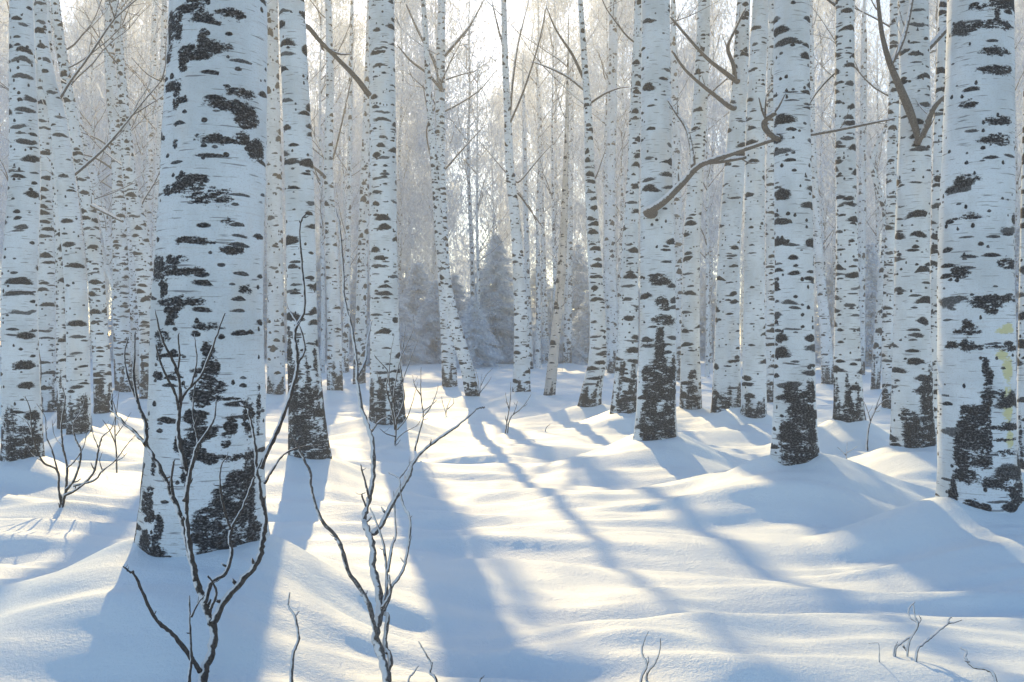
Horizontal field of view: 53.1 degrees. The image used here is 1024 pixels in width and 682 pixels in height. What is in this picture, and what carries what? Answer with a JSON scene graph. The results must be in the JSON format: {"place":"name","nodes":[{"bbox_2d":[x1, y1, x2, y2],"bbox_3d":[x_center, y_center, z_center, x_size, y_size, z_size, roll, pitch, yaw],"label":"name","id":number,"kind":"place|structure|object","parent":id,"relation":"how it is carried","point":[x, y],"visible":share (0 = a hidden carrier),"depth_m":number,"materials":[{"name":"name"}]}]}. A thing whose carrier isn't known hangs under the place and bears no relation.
{"place":"outdoors","nodes":[
{"label":"outdoors","id":0,"kind":"place"},
{"bbox_2d":[0,0,1017,346],"label":"sky","id":1,"kind":"structure","parent":0,"point":[511,10],"materials":[{"name":"white"}]},
{"bbox_2d":[0,348,1023,681],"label":"snow ground","id":2,"kind":"structure","parent":0,"point":[560,536],"depth_m":5.46,"materials":[{"name":"white snow"}]},
{"bbox_2d":[0,0,44,461],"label":"birch tree","id":3,"kind":"object","parent":2,"relation":"on","point":[19,359],"visible":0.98,"depth_m":8.14,"materials":[{"name":"white plant"}]},
{"bbox_2d":[0,0,73,242],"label":"birch tree","id":4,"kind":"object","parent":2,"relation":"on","point":[4,168],"visible":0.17,"depth_m":32.83,"materials":[{"name":"white plant"}]},
{"bbox_2d":[0,0,82,299],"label":"birch tree","id":5,"kind":"object","parent":2,"relation":"on","point":[4,146],"visible":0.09,"depth_m":51.33,"materials":[{"name":"white plant"}]},
{"bbox_2d":[0,51,141,411],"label":"birch tree","id":6,"kind":"object","parent":2,"relation":"on","point":[46,302],"visible":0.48,"depth_m":15.21,"materials":[{"name":"white plant"}]},
{"bbox_2d":[16,380,135,507],"bbox_3d":[-2.971,0.789,6.992,0.899,1.045,0.273,0,0,0],"label":"bare shrub","id":7,"kind":"object","parent":2,"relation":"on","point":[65,494],"visible":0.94,"depth_m":7.01,"materials":[{"name":"brown plant"}]},
{"bbox_2d":[0,0,158,413],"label":"birch tree","id":8,"kind":"object","parent":2,"relation":"on","point":[102,382],"visible":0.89,"depth_m":13.96,"materials":[{"name":"white plant"}]},
{"bbox_2d":[0,0,162,428],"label":"birch tree","id":9,"kind":"object","parent":2,"relation":"on","point":[60,341],"visible":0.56,"depth_m":12.56,"materials":[{"name":"white plant"}]},
{"bbox_2d":[3,0,165,398],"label":"birch tree","id":10,"kind":"object","parent":2,"relation":"on","point":[142,257],"visible":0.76,"depth_m":17.60,"materials":[{"name":"white plant"}]},
{"bbox_2d":[58,3,117,315],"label":"birch tree","id":11,"kind":"object","parent":2,"relation":"on","point":[79,45],"visible":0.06,"depth_m":70.77,"materials":[{"name":"white plant"}]},
{"bbox_2d":[33,0,167,434],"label":"birch tree","id":12,"kind":"object","parent":2,"relation":"on","point":[78,387],"visible":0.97,"depth_m":10.85,"materials":[{"name":"white plant"}]},
{"bbox_2d":[56,0,149,256],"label":"birch tree","id":13,"kind":"object","parent":2,"relation":"on","point":[93,132],"visible":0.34,"depth_m":37.91,"materials":[{"name":"white plant"}]},
{"bbox_2d":[50,0,163,298],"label":"birch tree","id":14,"kind":"object","parent":2,"relation":"on","point":[104,223],"visible":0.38,"depth_m":25.67,"materials":[{"name":"white plant"}]},
{"bbox_2d":[56,0,158,356],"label":"birch tree","id":15,"kind":"object","parent":2,"relation":"on","point":[88,106],"visible":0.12,"depth_m":64.92,"materials":[{"name":"white plant"}]},
{"bbox_2d":[52,0,165,391],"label":"birch tree","id":16,"kind":"object","parent":2,"relation":"on","point":[121,316],"visible":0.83,"depth_m":21.34,"materials":[{"name":"white plant"}]},
{"bbox_2d":[71,0,159,367],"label":"birch tree","id":17,"kind":"object","parent":2,"relation":"on","point":[133,297],"visible":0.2,"depth_m":29.39,"materials":[{"name":"white plant"}]},
{"bbox_2d":[64,0,167,248],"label":"birch tree","id":18,"kind":"object","parent":2,"relation":"on","point":[149,168],"visible":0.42,"depth_m":31.71,"materials":[{"name":"white plant"}]},
{"bbox_2d":[70,1,166,389],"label":"birch tree","id":19,"kind":"object","parent":2,"relation":"on","point":[109,273],"visible":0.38,"depth_m":21.85,"materials":[{"name":"white plant"}]},
{"bbox_2d":[77,2,159,269],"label":"birch tree","id":20,"kind":"object","parent":2,"relation":"on","point":[142,166],"visible":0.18,"depth_m":44.00,"materials":[{"name":"white plant"}]},
{"bbox_2d":[82,0,167,254],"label":"birch tree","id":21,"kind":"object","parent":2,"relation":"on","point":[145,2],"visible":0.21,"depth_m":55.80,"materials":[{"name":"white plant"}]},
{"bbox_2d":[101,0,168,268],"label":"birch tree","id":22,"kind":"object","parent":2,"relation":"on","point":[164,11],"visible":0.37,"depth_m":27.99,"materials":[{"name":"white plant"}]},
{"bbox_2d":[134,0,269,557],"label":"birch tree","id":23,"kind":"object","parent":2,"relation":"on","point":[208,257],"visible":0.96,"depth_m":4.14,"materials":[{"name":"white plant"}]},
{"bbox_2d":[109,214,320,681],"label":"bare shrub","id":24,"kind":"object","parent":2,"relation":"on","point":[203,671],"visible":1,"depth_m":3.25,"materials":[{"name":"black plant"}]},
{"bbox_2d":[263,268,286,358],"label":"spruce tree","id":25,"kind":"object","parent":2,"relation":"on","point":[265,312],"visible":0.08,"depth_m":57.62,"materials":[{"name":"grey plant"}]},
{"bbox_2d":[266,0,309,394],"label":"birch tree","id":26,"kind":"object","parent":2,"relation":"on","point":[276,378],"visible":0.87,"depth_m":20.39,"materials":[{"name":"white plant"}]},
{"bbox_2d":[263,4,324,282],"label":"birch tree","id":27,"kind":"object","parent":2,"relation":"on","point":[283,208],"visible":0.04,"depth_m":51.93,"materials":[{"name":"white plant"}]},
{"bbox_2d":[273,0,363,390],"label":"birch tree","id":28,"kind":"object","parent":2,"relation":"on","point":[334,360],"visible":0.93,"depth_m":21.01,"materials":[{"name":"white plant"}]},
{"bbox_2d":[285,255,354,361],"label":"spruce tree","id":29,"kind":"object","parent":2,"relation":"on","point":[318,285],"visible":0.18,"depth_m":53.66,"materials":[{"name":"grey plant"}]},
{"bbox_2d":[279,0,368,372],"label":"birch tree","id":30,"kind":"object","parent":2,"relation":"on","point":[323,302],"visible":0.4,"depth_m":35.95,"materials":[{"name":"white plant"}]},
{"bbox_2d":[279,0,369,279],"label":"birch tree","id":31,"kind":"object","parent":2,"relation":"on","point":[309,5],"visible":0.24,"depth_m":58.77,"materials":[{"name":"white plant"}]},
{"bbox_2d":[278,0,371,459],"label":"birch tree","id":32,"kind":"object","parent":2,"relation":"on","point":[307,424],"visible":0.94,"depth_m":8.26,"materials":[{"name":"white plant"}]},
{"bbox_2d":[309,16,369,298],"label":"birch tree","id":33,"kind":"object","parent":2,"relation":"on","point":[340,269],"visible":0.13,"depth_m":76.59,"materials":[{"name":"white plant"}]},
{"bbox_2d":[340,261,369,360],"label":"spruce tree","id":34,"kind":"object","parent":2,"relation":"on","point":[353,284],"visible":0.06,"depth_m":55.54,"materials":[{"name":"grey plant"}]},
{"bbox_2d":[312,39,400,305],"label":"birch tree","id":35,"kind":"object","parent":2,"relation":"on","point":[343,189],"visible":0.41,"depth_m":42.88,"materials":[{"name":"grey plant"}]},
{"bbox_2d":[308,0,407,372],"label":"birch tree","id":36,"kind":"object","parent":2,"relation":"on","point":[345,341],"visible":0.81,"depth_m":34.61,"materials":[{"name":"white plant"}]},
{"bbox_2d":[316,0,430,383],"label":"birch tree","id":37,"kind":"object","parent":2,"relation":"on","point":[361,302],"visible":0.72,"depth_m":26.05,"materials":[{"name":"white plant"}]},
{"bbox_2d":[288,208,484,681],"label":"bare shrub","id":38,"kind":"object","parent":2,"relation":"on","point":[381,650],"visible":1,"depth_m":3.38,"materials":[{"name":"brown plant"}]},
{"bbox_2d":[369,0,405,424],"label":"birch tree","id":39,"kind":"object","parent":2,"relation":"on","point":[383,281],"visible":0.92,"depth_m":13.25,"materials":[{"name":"white plant"}]},
{"bbox_2d":[349,283,432,365],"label":"spruce tree","id":40,"kind":"object","parent":2,"relation":"on","point":[418,353],"visible":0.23,"depth_m":46.63,"materials":[{"name":"grey plant"}]},
{"bbox_2d":[333,0,465,293],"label":"birch tree","id":41,"kind":"object","parent":2,"relation":"on","point":[401,250],"visible":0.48,"depth_m":56.29,"materials":[{"name":"grey plant"}]},
{"bbox_2d":[374,311,424,445],"bbox_3d":[-1.307,0.525,11.874,0.604,1.766,0.191,0,0,-17],"label":"bare shrub","id":42,"kind":"object","parent":2,"relation":"on","point":[394,414],"visible":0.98,"depth_m":11.87,"materials":[{"name":"brown plant"}]},
{"bbox_2d":[353,0,467,282],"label":"birch tree","id":43,"kind":"object","parent":2,"relation":"on","point":[406,129],"visible":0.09,"depth_m":67.46,"materials":[{"name":"grey plant"}]},
{"bbox_2d":[399,261,438,356],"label":"spruce tree","id":44,"kind":"object","parent":2,"relation":"on","point":[419,283],"visible":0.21,"depth_m":51.78,"materials":[{"name":"grey plant"}]},
{"bbox_2d":[401,279,440,364],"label":"spruce tree","id":45,"kind":"object","parent":2,"relation":"on","point":[432,320],"visible":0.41,"depth_m":48.62,"materials":[{"name":"grey plant"}]},
{"bbox_2d":[346,0,517,395],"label":"birch tree","id":46,"kind":"object","parent":2,"relation":"on","point":[470,385],"visible":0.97,"depth_m":18.27,"materials":[{"name":"white plant"}]},
{"bbox_2d":[394,0,495,386],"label":"birch tree","id":47,"kind":"object","parent":2,"relation":"on","point":[448,363],"visible":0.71,"depth_m":22.91,"materials":[{"name":"white plant"}]},
{"bbox_2d":[396,0,499,291],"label":"birch tree","id":48,"kind":"object","parent":2,"relation":"on","point":[449,215],"visible":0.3,"depth_m":60.28,"materials":[{"name":"grey plant"}]},
{"bbox_2d":[0,116,931,335],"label":"distant wood","id":49,"kind":"object","parent":2,"relation":"on","point":[464,281],"depth_m":111.45,"materials":[{"name":"grey plant"}]},
{"bbox_2d":[405,0,528,322],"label":"birch tree","id":50,"kind":"object","parent":2,"relation":"on","point":[472,270],"visible":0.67,"depth_m":47.91,"materials":[{"name":"white plant"}]},
{"bbox_2d":[439,297,504,368],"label":"spruce tree","id":51,"kind":"object","parent":2,"relation":"on","point":[477,339],"visible":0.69,"depth_m":43.66,"materials":[{"name":"grey plant"}]},
{"bbox_2d":[435,31,532,316],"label":"birch tree","id":52,"kind":"object","parent":2,"relation":"on","point":[476,211],"visible":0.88,"depth_m":46.93,"materials":[{"name":"white plant"}]},
{"bbox_2d":[448,80,533,284],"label":"birch tree","id":53,"kind":"object","parent":2,"relation":"on","point":[492,195],"visible":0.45,"depth_m":51.99,"materials":[{"name":"grey plant"}]},
{"bbox_2d":[458,233,533,363],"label":"spruce tree","id":54,"kind":"object","parent":2,"relation":"on","point":[501,328],"visible":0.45,"depth_m":49.41,"materials":[{"name":"grey plant"}]},
{"bbox_2d":[463,70,533,287],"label":"birch tree","id":55,"kind":"object","parent":2,"relation":"on","point":[500,215],"visible":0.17,"depth_m":79.96,"materials":[{"name":"white plant"}]},
{"bbox_2d":[478,0,555,391],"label":"birch tree","id":56,"kind":"object","parent":2,"relation":"on","point":[521,373],"visible":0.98,"depth_m":18.08,"materials":[{"name":"white plant"}]},
{"bbox_2d":[479,32,562,285],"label":"birch tree","id":57,"kind":"object","parent":2,"relation":"on","point":[521,215],"visible":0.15,"depth_m":75.81,"materials":[{"name":"white plant"}]},
{"bbox_2d":[479,15,563,368],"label":"birch tree","id":58,"kind":"object","parent":2,"relation":"on","point":[526,244],"visible":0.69,"depth_m":40.88,"materials":[{"name":"white plant"}]},
{"bbox_2d":[464,0,593,367],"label":"birch tree","id":59,"kind":"object","parent":2,"relation":"on","point":[538,325],"visible":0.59,"depth_m":42.91,"materials":[{"name":"white plant"}]},
{"bbox_2d":[500,30,565,363],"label":"birch tree","id":60,"kind":"object","parent":2,"relation":"on","point":[545,335],"visible":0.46,"depth_m":45.93,"materials":[{"name":"grey plant"}]},
{"bbox_2d":[493,1,605,308],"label":"birch tree","id":61,"kind":"object","parent":2,"relation":"on","point":[554,239],"visible":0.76,"depth_m":39.98,"materials":[{"name":"grey plant"}]},
{"bbox_2d":[511,286,587,364],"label":"spruce tree","id":62,"kind":"object","parent":2,"relation":"on","point":[576,359],"visible":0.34,"depth_m":46.59,"materials":[{"name":"grey plant"}]},
{"bbox_2d":[495,0,615,277],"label":"birch tree","id":63,"kind":"object","parent":2,"relation":"on","point":[561,8],"visible":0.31,"depth_m":58.30,"materials":[{"name":"white plant"}]},
{"bbox_2d":[509,0,608,395],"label":"birch tree","id":64,"kind":"object","parent":2,"relation":"on","point":[551,372],"visible":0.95,"depth_m":19.43,"materials":[{"name":"beige plant"}]},
{"bbox_2d":[530,17,599,362],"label":"birch tree","id":65,"kind":"object","parent":2,"relation":"on","point":[567,349],"visible":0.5,"depth_m":45.59,"materials":[{"name":"white plant"}]},
{"bbox_2d":[541,243,588,357],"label":"spruce tree","id":66,"kind":"object","parent":2,"relation":"on","point":[579,298],"visible":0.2,"depth_m":51.72,"materials":[{"name":"grey plant"}]},
{"bbox_2d":[511,0,628,406],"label":"birch tree","id":67,"kind":"object","parent":2,"relation":"on","point":[591,393],"visible":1,"depth_m":15.07,"materials":[{"name":"white plant"}]},
{"bbox_2d":[572,291,589,361],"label":"spruce tree","id":68,"kind":"object","parent":2,"relation":"on","point":[583,334],"visible":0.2,"depth_m":47.59,"materials":[{"name":"grey plant"}]},
{"bbox_2d":[526,0,640,369],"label":"birch tree","id":69,"kind":"object","parent":2,"relation":"on","point":[606,105],"visible":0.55,"depth_m":33.88,"materials":[{"name":"white plant"}]},
{"bbox_2d":[562,0,633,372],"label":"birch tree","id":70,"kind":"object","parent":2,"relation":"on","point":[611,308],"visible":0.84,"depth_m":33.01,"materials":[{"name":"white plant"}]},
{"bbox_2d":[558,0,640,272],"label":"birch tree","id":71,"kind":"object","parent":2,"relation":"on","point":[584,239],"visible":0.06,"depth_m":63.88,"materials":[{"name":"white plant"}]},
{"bbox_2d":[562,0,640,270],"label":"birch tree","id":72,"kind":"object","parent":2,"relation":"on","point":[595,147],"visible":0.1,"depth_m":60.20,"materials":[{"name":"grey plant"}]},
{"bbox_2d":[554,0,687,325],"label":"birch tree","id":73,"kind":"object","parent":2,"relation":"on","point":[622,192],"visible":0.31,"depth_m":41.91,"materials":[{"name":"white plant"}]},
{"bbox_2d":[582,0,693,286],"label":"birch tree","id":74,"kind":"object","parent":2,"relation":"on","point":[626,95],"visible":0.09,"depth_m":56.61,"materials":[{"name":"grey plant"}]},
{"bbox_2d":[602,0,719,413],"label":"birch tree","id":75,"kind":"object","parent":2,"relation":"on","point":[624,397],"visible":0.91,"depth_m":13.69,"materials":[{"name":"white plant"}]},
{"bbox_2d":[619,0,726,380],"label":"birch tree","id":76,"kind":"object","parent":2,"relation":"on","point":[676,166],"visible":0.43,"depth_m":29.27,"materials":[{"name":"white plant"}]},
{"bbox_2d":[632,0,773,440],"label":"birch tree","id":77,"kind":"object","parent":2,"relation":"on","point":[655,418],"visible":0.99,"depth_m":9.70,"materials":[{"name":"white plant"}]},
{"bbox_2d":[670,0,749,362],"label":"birch tree","id":78,"kind":"object","parent":2,"relation":"on","point":[711,188],"visible":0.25,"depth_m":49.84,"materials":[{"name":"white plant"}]},
{"bbox_2d":[676,0,744,309],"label":"birch tree","id":79,"kind":"object","parent":2,"relation":"on","point":[727,96],"visible":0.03,"depth_m":63.78,"materials":[{"name":"grey plant"}]},
{"bbox_2d":[700,268,742,359],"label":"spruce tree","id":80,"kind":"object","parent":2,"relation":"on","point":[702,340],"visible":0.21,"depth_m":57.37,"materials":[{"name":"grey plant"}]},
{"bbox_2d":[670,0,773,412],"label":"birch tree","id":81,"kind":"object","parent":2,"relation":"on","point":[726,388],"visible":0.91,"depth_m":14.22,"materials":[{"name":"white plant"}]},
{"bbox_2d":[677,0,766,376],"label":"birch tree","id":82,"kind":"object","parent":2,"relation":"on","point":[706,270],"visible":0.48,"depth_m":32.95,"materials":[{"name":"white plant"}]},
{"bbox_2d":[679,0,768,409],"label":"birch tree","id":83,"kind":"object","parent":2,"relation":"on","point":[690,384],"visible":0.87,"depth_m":14.62,"materials":[{"name":"white plant"}]},
{"bbox_2d":[740,0,767,417],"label":"birch tree","id":84,"kind":"object","parent":2,"relation":"on","point":[754,395],"visible":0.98,"depth_m":13.42,"materials":[{"name":"white plant"}]},
{"bbox_2d":[758,0,819,465],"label":"birch tree","id":85,"kind":"object","parent":2,"relation":"on","point":[794,440],"visible":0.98,"depth_m":7.19,"materials":[{"name":"white plant"}]},
{"bbox_2d":[765,0,859,402],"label":"birch tree","id":86,"kind":"object","parent":2,"relation":"on","point":[770,298],"visible":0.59,"depth_m":18.23,"materials":[{"name":"white plant"}]},
{"bbox_2d":[765,0,880,279],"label":"birch tree","id":87,"kind":"object","parent":2,"relation":"on","point":[822,206],"visible":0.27,"depth_m":41.96,"materials":[{"name":"grey plant"}]},
{"bbox_2d":[814,250,832,360],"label":"spruce tree","id":88,"kind":"object","parent":2,"relation":"on","point":[829,285],"visible":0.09,"depth_m":55.80,"materials":[{"name":"grey plant"}]},
{"bbox_2d":[766,0,882,384],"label":"birch tree","id":89,"kind":"object","parent":2,"relation":"on","point":[827,370],"visible":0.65,"depth_m":23.21,"materials":[{"name":"white plant"}]},
{"bbox_2d":[813,0,885,350],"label":"birch tree","id":90,"kind":"object","parent":2,"relation":"on","point":[815,29],"visible":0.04,"depth_m":62.21,"materials":[{"name":"grey plant"}]},
{"bbox_2d":[813,0,886,326],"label":"birch tree","id":91,"kind":"object","parent":2,"relation":"on","point":[831,161],"visible":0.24,"depth_m":53.07,"materials":[{"name":"white plant"}]},
{"bbox_2d":[818,241,881,367],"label":"spruce tree","id":92,"kind":"object","parent":2,"relation":"on","point":[872,274],"visible":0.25,"depth_m":43.71,"materials":[{"name":"grey plant"}]},
{"bbox_2d":[813,0,888,275],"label":"birch tree","id":93,"kind":"object","parent":2,"relation":"on","point":[825,154],"visible":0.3,"depth_m":37.86,"materials":[{"name":"grey plant"}]},
{"bbox_2d":[810,0,894,422],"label":"birch tree","id":94,"kind":"object","parent":2,"relation":"on","point":[848,403],"visible":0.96,"depth_m":10.94,"materials":[{"name":"white plant"}]},
{"bbox_2d":[815,0,889,374],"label":"birch tree","id":95,"kind":"object","parent":2,"relation":"on","point":[862,132],"visible":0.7,"depth_m":33.45,"materials":[{"name":"white plant"}]},
{"bbox_2d":[818,0,898,285],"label":"birch tree","id":96,"kind":"object","parent":2,"relation":"on","point":[876,231],"visible":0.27,"depth_m":44.89,"materials":[{"name":"white plant"}]},
{"bbox_2d":[810,0,936,408],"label":"birch tree","id":97,"kind":"object","parent":2,"relation":"on","point":[889,247],"visible":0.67,"depth_m":16.39,"materials":[{"name":"white plant"}]},
{"bbox_2d":[824,0,932,389],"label":"birch tree","id":98,"kind":"object","parent":2,"relation":"on","point":[876,364],"visible":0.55,"depth_m":22.87,"materials":[{"name":"white plant"}]},
{"bbox_2d":[856,1,938,251],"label":"birch tree","id":99,"kind":"object","parent":2,"relation":"on","point":[882,70],"visible":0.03,"depth_m":62.94,"materials":[{"name":"white plant"}]},
{"bbox_2d":[871,0,946,447],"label":"birch tree","id":100,"kind":"object","parent":2,"relation":"on","point":[912,423],"visible":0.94,"depth_m":9.17,"materials":[{"name":"white plant"}]},
{"bbox_2d":[930,0,946,435],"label":"birch tree","id":101,"kind":"object","parent":2,"relation":"on","point":[938,113],"visible":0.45,"depth_m":11.58,"materials":[{"name":"white plant"}]},
{"bbox_2d":[935,0,1023,512],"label":"birch tree","id":102,"kind":"object","parent":2,"relation":"on","point":[978,464],"visible":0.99,"depth_m":5.73,"materials":[{"name":"white plant"}]},
{"bbox_2d":[1014,0,1023,358],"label":"birch tree","id":103,"kind":"object","parent":2,"relation":"on","point":[1017,183],"visible":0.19,"depth_m":40.02,"materials":[{"name":"white plant"}]},
{"bbox_2d":[1014,0,1023,223],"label":"birch tree","id":104,"kind":"object","parent":2,"relation":"on","point":[1019,32],"visible":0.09,"depth_m":55.40,"materials":[{"name":"white plant"}]},
{"bbox_2d":[1017,84,1023,468],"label":"birch tree","id":105,"kind":"object","parent":2,"relation":"on","point":[1020,394],"visible":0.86,"depth_m":8.60,"materials":[{"name":"white plant"}]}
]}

